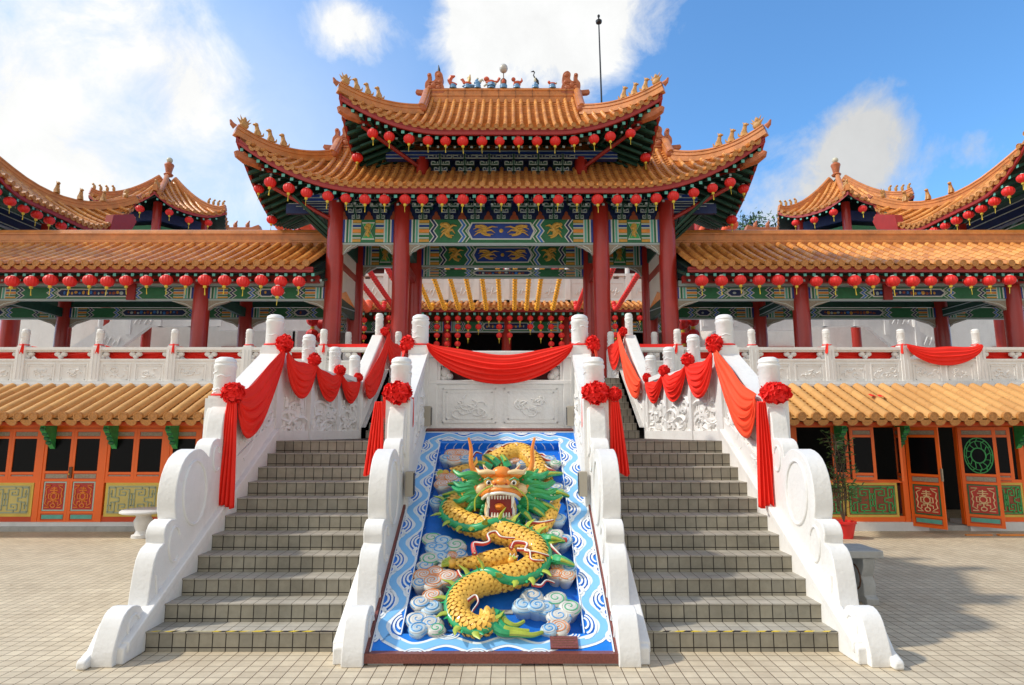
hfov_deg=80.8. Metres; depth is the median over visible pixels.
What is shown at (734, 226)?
paper garland
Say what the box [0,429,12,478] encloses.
window leaf
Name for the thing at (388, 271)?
paper garland
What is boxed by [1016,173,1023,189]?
red lantern
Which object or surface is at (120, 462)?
window leaf
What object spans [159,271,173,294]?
red lantern
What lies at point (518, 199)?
red lantern
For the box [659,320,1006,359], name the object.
side hall
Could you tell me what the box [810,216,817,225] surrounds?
red lantern
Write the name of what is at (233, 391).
cloth rosette
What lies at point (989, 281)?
red lantern
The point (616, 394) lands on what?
cloth rosette
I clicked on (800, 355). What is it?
cloth swag
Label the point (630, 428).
stone stairs
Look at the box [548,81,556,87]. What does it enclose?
ridge figure
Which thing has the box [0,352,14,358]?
cloth swag
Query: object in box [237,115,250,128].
roof beast
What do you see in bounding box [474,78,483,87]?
ridge figure
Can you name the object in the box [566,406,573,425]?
floodlight
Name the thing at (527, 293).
paper garland
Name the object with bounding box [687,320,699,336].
lantern string
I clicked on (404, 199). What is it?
red lantern
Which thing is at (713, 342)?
cloth rosette
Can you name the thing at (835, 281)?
red lantern
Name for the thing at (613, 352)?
cloth swag
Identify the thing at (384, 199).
red lantern
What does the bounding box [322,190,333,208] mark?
red lantern
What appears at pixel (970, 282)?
red lantern
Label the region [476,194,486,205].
red lantern
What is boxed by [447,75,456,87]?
ridge figure
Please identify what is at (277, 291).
red lantern
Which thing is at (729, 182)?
red lantern
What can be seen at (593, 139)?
red lantern
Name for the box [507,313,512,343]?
lantern string
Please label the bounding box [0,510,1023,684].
ground
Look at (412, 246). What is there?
temple gate
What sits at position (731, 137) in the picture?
roof beast
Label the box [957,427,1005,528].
carved door
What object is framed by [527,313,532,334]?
lantern string
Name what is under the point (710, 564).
stone stairs
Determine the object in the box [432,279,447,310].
paper garland
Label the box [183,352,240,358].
cloth swag
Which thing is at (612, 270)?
paper garland
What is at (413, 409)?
cloth tail
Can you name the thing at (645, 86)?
roof beast
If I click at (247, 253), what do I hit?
covered corridor
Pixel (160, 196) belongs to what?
pavilion
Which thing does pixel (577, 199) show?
red lantern
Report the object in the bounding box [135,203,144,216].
red lantern
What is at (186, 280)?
red lantern
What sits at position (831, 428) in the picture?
window leaf
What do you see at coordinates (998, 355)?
cloth swag
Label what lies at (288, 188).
red lantern
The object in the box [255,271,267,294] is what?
red lantern
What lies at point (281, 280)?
red lantern
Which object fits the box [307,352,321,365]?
cloth rosette
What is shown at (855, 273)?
lantern wire
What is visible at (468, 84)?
ridge figure
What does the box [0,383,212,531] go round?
shop front
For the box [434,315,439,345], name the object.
lantern string
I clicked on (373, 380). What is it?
cloth swag
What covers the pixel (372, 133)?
red lantern
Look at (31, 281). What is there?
red lantern
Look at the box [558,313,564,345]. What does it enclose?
lantern string
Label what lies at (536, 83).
ridge figure
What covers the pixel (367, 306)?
paper garland
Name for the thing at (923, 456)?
carved door
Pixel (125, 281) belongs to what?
red lantern
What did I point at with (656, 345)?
cloth band
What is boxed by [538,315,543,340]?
lantern string
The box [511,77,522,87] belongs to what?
ridge figure
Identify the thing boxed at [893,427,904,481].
window leaf
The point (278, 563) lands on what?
stone stairs
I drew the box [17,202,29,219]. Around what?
red lantern
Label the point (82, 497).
carved door
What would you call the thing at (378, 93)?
roof beast
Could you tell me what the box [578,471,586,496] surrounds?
floodlight
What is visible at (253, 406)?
cloth swag
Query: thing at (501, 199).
red lantern
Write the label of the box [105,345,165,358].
cloth swag
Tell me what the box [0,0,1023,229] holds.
sky
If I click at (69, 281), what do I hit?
red lantern
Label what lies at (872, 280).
red lantern
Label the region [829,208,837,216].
red lantern
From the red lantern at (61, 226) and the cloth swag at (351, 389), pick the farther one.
the red lantern at (61, 226)
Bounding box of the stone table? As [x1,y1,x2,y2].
[119,507,156,538]
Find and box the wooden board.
[996,534,1023,535]
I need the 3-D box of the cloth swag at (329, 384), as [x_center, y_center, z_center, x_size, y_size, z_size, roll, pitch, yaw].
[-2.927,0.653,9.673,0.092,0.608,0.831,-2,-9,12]
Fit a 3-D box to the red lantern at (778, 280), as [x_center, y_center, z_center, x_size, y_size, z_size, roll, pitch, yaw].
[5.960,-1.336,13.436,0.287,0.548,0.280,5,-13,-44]
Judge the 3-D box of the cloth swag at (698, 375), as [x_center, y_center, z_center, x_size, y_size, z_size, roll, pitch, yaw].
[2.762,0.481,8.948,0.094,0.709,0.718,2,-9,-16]
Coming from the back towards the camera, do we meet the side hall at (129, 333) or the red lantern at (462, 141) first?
the side hall at (129, 333)
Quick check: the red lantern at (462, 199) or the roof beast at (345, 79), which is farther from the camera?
the roof beast at (345, 79)
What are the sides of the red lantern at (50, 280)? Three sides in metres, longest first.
0.560 x 0.294 x 0.286 m
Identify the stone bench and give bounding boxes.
[843,543,883,605]
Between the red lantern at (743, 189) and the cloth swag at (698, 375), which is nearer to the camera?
the cloth swag at (698, 375)
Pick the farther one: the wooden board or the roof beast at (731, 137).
the roof beast at (731, 137)
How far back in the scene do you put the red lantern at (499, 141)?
13.78 m
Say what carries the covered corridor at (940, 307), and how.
on the terrace
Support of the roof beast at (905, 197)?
on the corner tower at (892, 214)
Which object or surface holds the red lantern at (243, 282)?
hanging from the lantern wire at (143, 273)
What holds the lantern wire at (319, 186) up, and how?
attached to the temple gate
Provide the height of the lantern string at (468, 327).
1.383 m
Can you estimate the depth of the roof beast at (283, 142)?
14.38 m
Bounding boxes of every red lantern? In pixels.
[3,196,16,209]
[4,274,19,294]
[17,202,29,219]
[23,275,38,295]
[30,210,42,222]
[42,270,58,294]
[43,216,54,229]
[55,219,66,229]
[62,275,76,295]
[82,271,96,294]
[100,274,114,295]
[119,275,132,294]
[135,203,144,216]
[140,273,152,293]
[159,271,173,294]
[165,207,173,216]
[179,273,192,290]
[185,214,193,228]
[198,274,211,294]
[204,219,211,229]
[218,272,231,294]
[236,274,249,295]
[253,181,263,196]
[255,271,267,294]
[264,177,275,194]
[266,214,276,230]
[271,285,283,305]
[274,272,286,286]
[283,182,294,200]
[293,273,305,295]
[301,187,312,205]
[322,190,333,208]
[340,193,351,209]
[352,152,362,169]
[359,194,370,211]
[367,127,377,144]
[379,194,389,211]
[384,131,394,147]
[399,194,410,211]
[403,131,414,149]
[417,194,427,211]
[423,136,432,146]
[436,194,447,211]
[440,136,450,151]
[457,136,467,153]
[457,194,468,212]
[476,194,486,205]
[477,136,486,147]
[495,136,504,149]
[496,194,506,207]
[513,136,523,147]
[513,194,523,208]
[532,136,541,152]
[533,194,543,210]
[550,136,560,153]
[553,194,563,210]
[569,136,578,151]
[572,194,582,205]
[589,132,598,150]
[591,194,602,212]
[605,131,615,148]
[612,194,622,211]
[625,128,635,144]
[630,194,641,211]
[640,152,650,163]
[650,193,661,210]
[667,190,678,208]
[688,187,698,204]
[695,274,707,295]
[707,181,717,199]
[715,275,727,294]
[724,175,735,193]
[726,214,736,231]
[734,274,746,293]
[738,184,748,200]
[752,274,765,293]
[771,274,784,294]
[790,272,802,293]
[792,218,799,229]
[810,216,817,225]
[810,276,822,294]
[828,272,841,294]
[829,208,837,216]
[847,274,861,294]
[858,205,866,217]
[865,274,879,294]
[885,272,899,295]
[905,272,919,295]
[924,275,936,288]
[940,222,950,229]
[943,274,957,287]
[951,216,962,229]
[963,210,974,224]
[963,276,976,294]
[975,202,987,219]
[982,272,995,290]
[988,196,1000,212]
[1001,186,1015,203]
[1002,274,1016,293]
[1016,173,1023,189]
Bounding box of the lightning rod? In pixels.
[596,14,601,101]
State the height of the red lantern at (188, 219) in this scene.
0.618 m
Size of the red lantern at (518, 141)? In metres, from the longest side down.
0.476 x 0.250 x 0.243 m
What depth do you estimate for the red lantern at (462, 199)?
13.45 m
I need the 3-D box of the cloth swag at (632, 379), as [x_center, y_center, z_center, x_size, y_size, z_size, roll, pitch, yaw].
[2.258,0.387,11.798,0.093,1.498,1.739,0,-8,-2]
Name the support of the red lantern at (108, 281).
hanging from the lantern wire at (143, 273)
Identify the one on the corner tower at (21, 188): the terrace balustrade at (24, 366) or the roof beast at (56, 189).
the roof beast at (56, 189)
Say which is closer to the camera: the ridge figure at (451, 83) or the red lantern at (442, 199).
the red lantern at (442, 199)
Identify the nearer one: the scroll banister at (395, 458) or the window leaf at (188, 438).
the scroll banister at (395, 458)
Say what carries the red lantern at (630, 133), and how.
hanging from the temple gate
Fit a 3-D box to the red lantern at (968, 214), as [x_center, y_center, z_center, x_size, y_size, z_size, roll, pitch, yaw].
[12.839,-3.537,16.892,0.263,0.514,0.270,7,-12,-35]
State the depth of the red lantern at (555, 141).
13.77 m
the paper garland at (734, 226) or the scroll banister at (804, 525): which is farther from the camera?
the paper garland at (734, 226)
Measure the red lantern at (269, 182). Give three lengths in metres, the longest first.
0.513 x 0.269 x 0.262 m
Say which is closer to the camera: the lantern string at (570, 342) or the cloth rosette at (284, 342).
the cloth rosette at (284, 342)
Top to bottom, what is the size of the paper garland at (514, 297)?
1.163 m
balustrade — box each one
[0,329,366,380]
[279,313,401,440]
[428,351,571,427]
[606,313,718,440]
[640,329,1023,380]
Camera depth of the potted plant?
11.20 m
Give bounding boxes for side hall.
[0,320,344,359]
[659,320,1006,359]
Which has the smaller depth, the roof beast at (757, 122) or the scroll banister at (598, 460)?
the scroll banister at (598, 460)
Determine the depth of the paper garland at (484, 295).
24.28 m
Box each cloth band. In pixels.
[328,344,367,346]
[639,344,672,346]
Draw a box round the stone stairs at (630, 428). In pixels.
[604,378,639,438]
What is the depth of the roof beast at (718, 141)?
14.38 m
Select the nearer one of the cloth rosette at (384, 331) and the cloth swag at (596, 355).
the cloth swag at (596, 355)
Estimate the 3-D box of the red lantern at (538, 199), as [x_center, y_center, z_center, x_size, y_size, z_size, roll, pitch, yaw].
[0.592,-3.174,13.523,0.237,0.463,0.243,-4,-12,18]
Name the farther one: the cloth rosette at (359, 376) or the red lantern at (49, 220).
the red lantern at (49, 220)
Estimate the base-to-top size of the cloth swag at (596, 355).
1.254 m
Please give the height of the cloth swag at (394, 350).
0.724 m
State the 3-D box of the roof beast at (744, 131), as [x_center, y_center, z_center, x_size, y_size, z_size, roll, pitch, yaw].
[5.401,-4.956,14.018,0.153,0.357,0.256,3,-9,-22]
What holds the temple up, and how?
on the terrace
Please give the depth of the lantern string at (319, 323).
17.71 m
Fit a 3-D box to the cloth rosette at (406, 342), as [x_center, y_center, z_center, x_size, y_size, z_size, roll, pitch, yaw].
[-1.508,0.023,8.653,0.243,0.292,0.195,0,-8,0]
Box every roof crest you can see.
[230,221,261,229]
[744,221,775,229]
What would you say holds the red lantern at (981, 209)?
hanging from the corner tower at (892, 214)
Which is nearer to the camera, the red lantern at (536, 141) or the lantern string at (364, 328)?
the red lantern at (536, 141)
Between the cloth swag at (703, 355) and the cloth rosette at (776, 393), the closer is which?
the cloth rosette at (776, 393)
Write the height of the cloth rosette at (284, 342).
0.295 m
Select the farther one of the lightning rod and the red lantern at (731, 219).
the lightning rod
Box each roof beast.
[53,181,60,193]
[77,188,83,199]
[100,190,106,201]
[123,189,128,197]
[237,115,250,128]
[253,123,263,136]
[266,129,276,142]
[279,133,289,146]
[339,73,351,84]
[352,78,362,90]
[363,82,373,95]
[374,86,384,98]
[618,86,627,98]
[628,82,638,95]
[639,77,649,90]
[650,72,661,84]
[713,133,722,146]
[725,129,735,142]
[738,123,748,136]
[751,115,763,128]
[880,189,885,197]
[902,190,908,201]
[924,189,931,199]
[947,182,954,193]
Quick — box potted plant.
[816,430,867,538]
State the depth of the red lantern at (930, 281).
13.37 m
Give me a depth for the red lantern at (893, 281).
13.36 m
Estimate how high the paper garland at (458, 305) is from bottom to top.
1.163 m
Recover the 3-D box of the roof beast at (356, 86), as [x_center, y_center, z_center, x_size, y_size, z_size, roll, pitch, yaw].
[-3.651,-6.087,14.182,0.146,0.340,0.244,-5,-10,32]
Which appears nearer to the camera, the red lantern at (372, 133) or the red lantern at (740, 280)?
the red lantern at (740, 280)
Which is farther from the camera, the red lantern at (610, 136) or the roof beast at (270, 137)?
the roof beast at (270, 137)
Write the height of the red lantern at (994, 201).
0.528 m
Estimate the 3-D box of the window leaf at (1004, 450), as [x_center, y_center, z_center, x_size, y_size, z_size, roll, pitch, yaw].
[9.735,2.231,12.025,0.420,1.060,0.040,-4,-9,28]
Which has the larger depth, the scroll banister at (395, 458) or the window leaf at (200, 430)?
the window leaf at (200, 430)
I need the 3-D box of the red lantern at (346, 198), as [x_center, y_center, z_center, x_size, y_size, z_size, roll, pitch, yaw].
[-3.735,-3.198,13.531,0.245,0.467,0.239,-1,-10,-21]
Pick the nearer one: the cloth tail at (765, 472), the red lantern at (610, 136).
the cloth tail at (765, 472)
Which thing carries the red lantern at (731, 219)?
hanging from the temple gate
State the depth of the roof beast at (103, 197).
20.39 m
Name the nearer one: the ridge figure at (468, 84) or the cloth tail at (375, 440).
the cloth tail at (375, 440)
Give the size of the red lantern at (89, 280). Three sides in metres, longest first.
0.549 x 0.288 x 0.281 m
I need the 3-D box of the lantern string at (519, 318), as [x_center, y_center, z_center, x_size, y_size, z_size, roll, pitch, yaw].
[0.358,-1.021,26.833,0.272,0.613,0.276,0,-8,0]
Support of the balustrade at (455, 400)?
attached to the terrace
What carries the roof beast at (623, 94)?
on the temple gate
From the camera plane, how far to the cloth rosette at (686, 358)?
9.26 m
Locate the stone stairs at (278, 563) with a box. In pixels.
[144,439,384,651]
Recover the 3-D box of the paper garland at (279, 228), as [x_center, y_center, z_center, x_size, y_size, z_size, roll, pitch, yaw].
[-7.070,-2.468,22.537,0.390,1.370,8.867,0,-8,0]
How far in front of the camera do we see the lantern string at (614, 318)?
26.61 m
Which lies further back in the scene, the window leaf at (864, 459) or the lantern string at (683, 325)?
the lantern string at (683, 325)
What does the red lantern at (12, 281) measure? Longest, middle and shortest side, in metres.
0.552 x 0.290 x 0.282 m
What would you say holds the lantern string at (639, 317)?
hanging from the temple
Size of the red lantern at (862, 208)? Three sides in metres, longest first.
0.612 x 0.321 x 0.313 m
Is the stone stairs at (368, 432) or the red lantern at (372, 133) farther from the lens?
the red lantern at (372, 133)
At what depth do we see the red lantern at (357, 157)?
14.74 m
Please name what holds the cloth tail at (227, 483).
hanging from the scroll banister at (185, 526)
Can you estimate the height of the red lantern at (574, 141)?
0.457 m
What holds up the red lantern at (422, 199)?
hanging from the temple gate
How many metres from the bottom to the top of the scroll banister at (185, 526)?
3.640 m
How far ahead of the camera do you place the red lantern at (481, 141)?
13.77 m
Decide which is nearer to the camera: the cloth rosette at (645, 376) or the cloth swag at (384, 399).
the cloth swag at (384, 399)
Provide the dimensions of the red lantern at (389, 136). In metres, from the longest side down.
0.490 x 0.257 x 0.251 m
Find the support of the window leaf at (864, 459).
in the shop front at (933, 452)
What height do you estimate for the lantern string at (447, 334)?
2.153 m
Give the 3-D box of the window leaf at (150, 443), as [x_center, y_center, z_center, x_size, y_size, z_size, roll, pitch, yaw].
[-7.315,2.259,12.151,0.570,1.020,0.040,0,-8,0]
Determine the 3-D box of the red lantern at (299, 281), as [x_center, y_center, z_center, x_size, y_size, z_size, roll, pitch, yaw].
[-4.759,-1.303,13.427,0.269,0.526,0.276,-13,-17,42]
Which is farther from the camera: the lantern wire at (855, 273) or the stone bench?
the lantern wire at (855, 273)
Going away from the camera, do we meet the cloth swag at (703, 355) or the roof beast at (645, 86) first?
the cloth swag at (703, 355)
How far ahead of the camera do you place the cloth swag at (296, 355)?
13.19 m
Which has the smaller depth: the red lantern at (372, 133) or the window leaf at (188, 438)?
the window leaf at (188, 438)
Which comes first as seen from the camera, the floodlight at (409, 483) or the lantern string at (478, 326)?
the floodlight at (409, 483)
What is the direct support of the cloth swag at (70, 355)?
hanging from the terrace balustrade at (24, 366)
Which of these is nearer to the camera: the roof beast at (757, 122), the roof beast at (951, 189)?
the roof beast at (757, 122)
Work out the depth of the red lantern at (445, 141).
13.77 m
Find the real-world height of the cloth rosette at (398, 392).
0.300 m
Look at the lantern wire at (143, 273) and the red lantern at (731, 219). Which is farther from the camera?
the red lantern at (731, 219)
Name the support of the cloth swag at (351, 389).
attached to the landing balustrade at (314, 414)
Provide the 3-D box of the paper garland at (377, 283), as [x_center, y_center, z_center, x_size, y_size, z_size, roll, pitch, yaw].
[-5.206,-2.488,22.502,0.265,1.213,8.822,0,-8,2]
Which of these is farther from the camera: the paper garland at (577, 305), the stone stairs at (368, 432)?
the paper garland at (577, 305)
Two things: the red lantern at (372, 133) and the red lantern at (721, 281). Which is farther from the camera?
the red lantern at (372, 133)
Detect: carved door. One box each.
[37,429,74,521]
[66,429,102,521]
[905,427,947,529]
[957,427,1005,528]
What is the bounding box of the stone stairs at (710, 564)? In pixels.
[609,439,838,651]
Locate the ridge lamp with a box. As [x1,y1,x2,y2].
[499,64,507,87]
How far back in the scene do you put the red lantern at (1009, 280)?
13.38 m
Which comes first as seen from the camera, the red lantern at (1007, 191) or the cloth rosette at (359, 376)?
the cloth rosette at (359, 376)
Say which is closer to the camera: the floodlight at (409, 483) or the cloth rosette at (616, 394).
the floodlight at (409, 483)
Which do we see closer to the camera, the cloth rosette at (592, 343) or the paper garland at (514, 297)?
the cloth rosette at (592, 343)
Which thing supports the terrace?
on the ground
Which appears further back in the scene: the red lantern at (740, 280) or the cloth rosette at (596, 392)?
the red lantern at (740, 280)
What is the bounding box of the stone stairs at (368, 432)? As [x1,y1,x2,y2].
[365,378,390,438]
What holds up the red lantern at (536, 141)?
hanging from the temple gate
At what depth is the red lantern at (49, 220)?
17.29 m
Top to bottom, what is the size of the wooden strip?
0.020 m
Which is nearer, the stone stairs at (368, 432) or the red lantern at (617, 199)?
the stone stairs at (368, 432)
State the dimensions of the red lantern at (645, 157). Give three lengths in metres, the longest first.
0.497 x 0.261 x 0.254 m
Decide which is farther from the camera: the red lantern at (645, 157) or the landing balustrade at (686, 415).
the red lantern at (645, 157)
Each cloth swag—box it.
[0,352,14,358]
[32,346,89,358]
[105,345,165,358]
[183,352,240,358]
[237,349,285,438]
[259,352,301,358]
[286,352,316,398]
[316,365,341,401]
[341,376,360,403]
[364,332,390,398]
[383,349,404,418]
[387,335,400,364]
[426,343,572,383]
[594,349,610,428]
[608,335,620,369]
[617,332,640,398]
[645,376,661,403]
[661,365,685,401]
[685,352,712,398]
[700,346,746,358]
[713,349,756,438]
[760,352,817,358]
[835,345,895,358]
[907,344,982,365]
[986,352,1023,358]
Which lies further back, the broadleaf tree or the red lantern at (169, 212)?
the broadleaf tree
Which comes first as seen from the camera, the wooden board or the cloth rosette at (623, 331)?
the wooden board
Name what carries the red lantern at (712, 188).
hanging from the temple gate
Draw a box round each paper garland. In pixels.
[275,225,291,229]
[300,224,372,313]
[363,283,386,311]
[367,271,390,306]
[384,268,391,280]
[422,284,434,310]
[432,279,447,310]
[445,268,461,310]
[461,268,474,310]
[478,268,488,310]
[495,268,501,310]
[512,268,517,310]
[524,268,531,310]
[534,268,544,310]
[550,268,563,310]
[573,288,582,311]
[610,268,615,279]
[611,273,639,311]
[721,222,737,229]
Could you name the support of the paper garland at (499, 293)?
attached to the temple
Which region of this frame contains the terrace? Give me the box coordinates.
[0,367,1023,387]
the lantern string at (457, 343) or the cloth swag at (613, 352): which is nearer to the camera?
the cloth swag at (613, 352)
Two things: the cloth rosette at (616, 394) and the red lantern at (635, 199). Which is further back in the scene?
the red lantern at (635, 199)
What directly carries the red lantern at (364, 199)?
hanging from the temple gate
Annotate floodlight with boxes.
[405,471,414,496]
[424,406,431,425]
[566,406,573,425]
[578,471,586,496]
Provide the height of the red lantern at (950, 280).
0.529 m
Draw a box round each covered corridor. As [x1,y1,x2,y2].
[0,230,346,358]
[658,230,1023,358]
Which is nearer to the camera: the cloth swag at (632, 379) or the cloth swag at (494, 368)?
the cloth swag at (494, 368)
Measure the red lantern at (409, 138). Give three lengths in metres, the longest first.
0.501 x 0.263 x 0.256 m
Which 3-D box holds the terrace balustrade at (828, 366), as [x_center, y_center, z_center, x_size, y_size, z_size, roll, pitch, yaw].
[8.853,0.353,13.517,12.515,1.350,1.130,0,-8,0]
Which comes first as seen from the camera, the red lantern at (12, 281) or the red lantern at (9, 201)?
the red lantern at (12, 281)
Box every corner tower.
[0,156,141,229]
[867,131,1023,229]
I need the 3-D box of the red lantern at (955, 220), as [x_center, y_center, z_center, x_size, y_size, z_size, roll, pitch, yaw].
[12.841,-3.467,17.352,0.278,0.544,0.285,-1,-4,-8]
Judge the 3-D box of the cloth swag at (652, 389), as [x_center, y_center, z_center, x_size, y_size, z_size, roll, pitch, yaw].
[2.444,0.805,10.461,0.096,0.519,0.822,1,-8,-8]
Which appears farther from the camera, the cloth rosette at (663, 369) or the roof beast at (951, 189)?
the roof beast at (951, 189)
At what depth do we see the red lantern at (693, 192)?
13.50 m
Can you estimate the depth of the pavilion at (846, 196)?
25.03 m
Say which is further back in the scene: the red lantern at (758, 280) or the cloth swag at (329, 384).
the red lantern at (758, 280)
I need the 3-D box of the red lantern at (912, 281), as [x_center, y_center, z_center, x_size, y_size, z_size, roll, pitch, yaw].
[8.954,-1.309,13.431,0.289,0.551,0.282,8,-12,-33]
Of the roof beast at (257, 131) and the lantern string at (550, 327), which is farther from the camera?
the lantern string at (550, 327)
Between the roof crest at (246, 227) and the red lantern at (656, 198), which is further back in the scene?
the roof crest at (246, 227)
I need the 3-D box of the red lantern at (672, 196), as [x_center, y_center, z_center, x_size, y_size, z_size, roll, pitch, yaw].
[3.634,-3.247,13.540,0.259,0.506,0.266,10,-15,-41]
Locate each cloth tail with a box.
[219,401,236,508]
[363,401,383,475]
[411,397,413,424]
[610,401,629,476]
[756,401,773,508]
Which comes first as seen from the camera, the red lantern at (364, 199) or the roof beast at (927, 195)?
the red lantern at (364, 199)
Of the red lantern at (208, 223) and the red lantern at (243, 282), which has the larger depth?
the red lantern at (208, 223)
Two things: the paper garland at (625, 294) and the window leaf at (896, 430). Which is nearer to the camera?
the window leaf at (896, 430)
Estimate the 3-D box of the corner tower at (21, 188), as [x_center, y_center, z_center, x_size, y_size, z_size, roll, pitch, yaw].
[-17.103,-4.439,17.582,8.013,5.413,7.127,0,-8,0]
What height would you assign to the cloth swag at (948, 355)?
0.476 m
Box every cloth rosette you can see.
[220,382,246,403]
[275,333,293,352]
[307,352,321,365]
[333,364,345,375]
[354,373,362,381]
[380,327,388,335]
[382,380,412,405]
[399,335,414,353]
[581,380,611,405]
[586,335,600,353]
[608,386,621,400]
[619,327,627,335]
[642,373,651,381]
[658,364,670,375]
[680,352,694,365]
[705,333,722,352]
[759,382,792,404]
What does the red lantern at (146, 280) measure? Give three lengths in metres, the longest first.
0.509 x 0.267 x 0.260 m
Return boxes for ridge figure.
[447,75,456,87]
[460,75,474,87]
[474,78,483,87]
[484,76,500,87]
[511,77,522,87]
[531,70,538,87]
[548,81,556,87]
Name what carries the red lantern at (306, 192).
hanging from the temple gate
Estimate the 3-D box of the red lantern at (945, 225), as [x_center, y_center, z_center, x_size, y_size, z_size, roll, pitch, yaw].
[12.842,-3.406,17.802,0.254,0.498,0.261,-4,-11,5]
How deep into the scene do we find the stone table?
11.09 m
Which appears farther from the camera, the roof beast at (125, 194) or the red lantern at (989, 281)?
the roof beast at (125, 194)
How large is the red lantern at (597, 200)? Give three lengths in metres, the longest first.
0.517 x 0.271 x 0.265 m
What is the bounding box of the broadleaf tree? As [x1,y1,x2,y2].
[736,206,778,229]
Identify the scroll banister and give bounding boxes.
[76,314,286,669]
[333,314,429,667]
[571,314,649,667]
[712,314,903,669]
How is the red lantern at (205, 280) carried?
hanging from the lantern wire at (143, 273)
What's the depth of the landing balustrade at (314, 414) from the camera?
10.05 m
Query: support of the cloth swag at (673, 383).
attached to the landing balustrade at (686, 415)
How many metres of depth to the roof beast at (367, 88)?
14.27 m
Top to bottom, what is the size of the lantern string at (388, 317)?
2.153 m
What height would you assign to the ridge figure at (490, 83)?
0.350 m
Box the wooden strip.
[965,534,992,535]
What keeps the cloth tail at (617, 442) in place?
hanging from the scroll banister at (598, 460)
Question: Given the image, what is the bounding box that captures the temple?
[294,224,722,359]
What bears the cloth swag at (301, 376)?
attached to the landing balustrade at (314, 414)
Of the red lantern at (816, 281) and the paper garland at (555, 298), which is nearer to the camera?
the red lantern at (816, 281)
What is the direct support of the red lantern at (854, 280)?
hanging from the lantern wire at (855, 273)
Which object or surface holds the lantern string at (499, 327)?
hanging from the temple
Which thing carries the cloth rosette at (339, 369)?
attached to the landing balustrade at (314, 414)
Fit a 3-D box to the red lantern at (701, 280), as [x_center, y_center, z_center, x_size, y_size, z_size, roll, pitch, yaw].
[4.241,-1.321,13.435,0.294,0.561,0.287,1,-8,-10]
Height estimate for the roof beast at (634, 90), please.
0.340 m
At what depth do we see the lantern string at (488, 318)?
26.77 m
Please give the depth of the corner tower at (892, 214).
18.64 m
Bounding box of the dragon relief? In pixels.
[364,428,618,664]
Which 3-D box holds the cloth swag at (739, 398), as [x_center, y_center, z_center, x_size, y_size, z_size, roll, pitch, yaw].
[2.865,0.605,7.836,0.109,1.271,1.396,0,-8,0]
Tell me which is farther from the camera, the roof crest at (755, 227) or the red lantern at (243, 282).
the roof crest at (755, 227)
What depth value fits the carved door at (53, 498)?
12.06 m
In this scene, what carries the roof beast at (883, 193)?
on the corner tower at (892, 214)
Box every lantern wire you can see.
[0,272,298,273]
[272,173,728,186]
[701,272,1014,273]
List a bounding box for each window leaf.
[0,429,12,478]
[7,429,40,478]
[105,429,137,478]
[133,429,165,478]
[169,429,198,456]
[199,429,202,439]
[830,427,850,479]
[848,427,877,480]
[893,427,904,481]
[995,427,1014,480]
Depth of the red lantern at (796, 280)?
13.37 m
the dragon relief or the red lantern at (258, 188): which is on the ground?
the dragon relief
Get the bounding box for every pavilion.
[88,157,229,346]
[776,157,914,346]
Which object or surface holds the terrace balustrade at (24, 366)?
on the terrace
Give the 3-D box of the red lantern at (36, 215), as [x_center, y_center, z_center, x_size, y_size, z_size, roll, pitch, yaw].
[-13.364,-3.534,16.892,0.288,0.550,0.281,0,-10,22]
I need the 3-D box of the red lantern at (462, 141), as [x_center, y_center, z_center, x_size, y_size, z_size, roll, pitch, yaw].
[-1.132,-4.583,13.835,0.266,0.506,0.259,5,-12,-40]
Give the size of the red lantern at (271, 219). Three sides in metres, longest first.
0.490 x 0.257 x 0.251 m
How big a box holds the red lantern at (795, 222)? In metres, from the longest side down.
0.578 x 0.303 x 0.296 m
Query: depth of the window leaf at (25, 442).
12.14 m
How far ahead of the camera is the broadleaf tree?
42.01 m
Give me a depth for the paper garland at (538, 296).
24.28 m
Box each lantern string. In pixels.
[306,320,317,346]
[316,320,322,342]
[361,315,366,343]
[385,315,390,336]
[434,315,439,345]
[444,313,450,346]
[454,315,460,348]
[465,313,470,339]
[475,313,481,334]
[486,315,491,322]
[496,313,501,340]
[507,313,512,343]
[517,315,522,322]
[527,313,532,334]
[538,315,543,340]
[548,315,553,347]
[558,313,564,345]
[569,315,571,343]
[612,315,617,342]
[637,312,641,322]
[679,320,688,346]
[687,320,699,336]
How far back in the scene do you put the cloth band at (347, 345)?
13.15 m
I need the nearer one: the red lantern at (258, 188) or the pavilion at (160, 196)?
the red lantern at (258, 188)
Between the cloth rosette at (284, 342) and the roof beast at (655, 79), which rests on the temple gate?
the roof beast at (655, 79)
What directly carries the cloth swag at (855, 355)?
hanging from the terrace balustrade at (828, 366)
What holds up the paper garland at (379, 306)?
attached to the temple
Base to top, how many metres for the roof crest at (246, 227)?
2.204 m
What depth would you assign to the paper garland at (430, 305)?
25.09 m
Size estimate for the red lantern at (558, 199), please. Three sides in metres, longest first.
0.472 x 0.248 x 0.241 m
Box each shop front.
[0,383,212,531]
[788,383,1023,530]
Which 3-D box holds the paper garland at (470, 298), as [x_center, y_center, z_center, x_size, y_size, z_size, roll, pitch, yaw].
[-1.737,-2.478,22.554,0.200,1.163,8.712,0,-8,0]
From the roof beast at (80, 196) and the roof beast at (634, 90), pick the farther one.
the roof beast at (80, 196)
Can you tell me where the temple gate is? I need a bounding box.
[230,65,770,377]
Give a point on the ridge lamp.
(503, 68)
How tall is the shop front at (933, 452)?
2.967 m
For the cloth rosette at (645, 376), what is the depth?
10.84 m
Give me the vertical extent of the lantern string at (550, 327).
1.768 m
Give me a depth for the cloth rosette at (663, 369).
10.04 m
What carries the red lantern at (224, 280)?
hanging from the lantern wire at (143, 273)

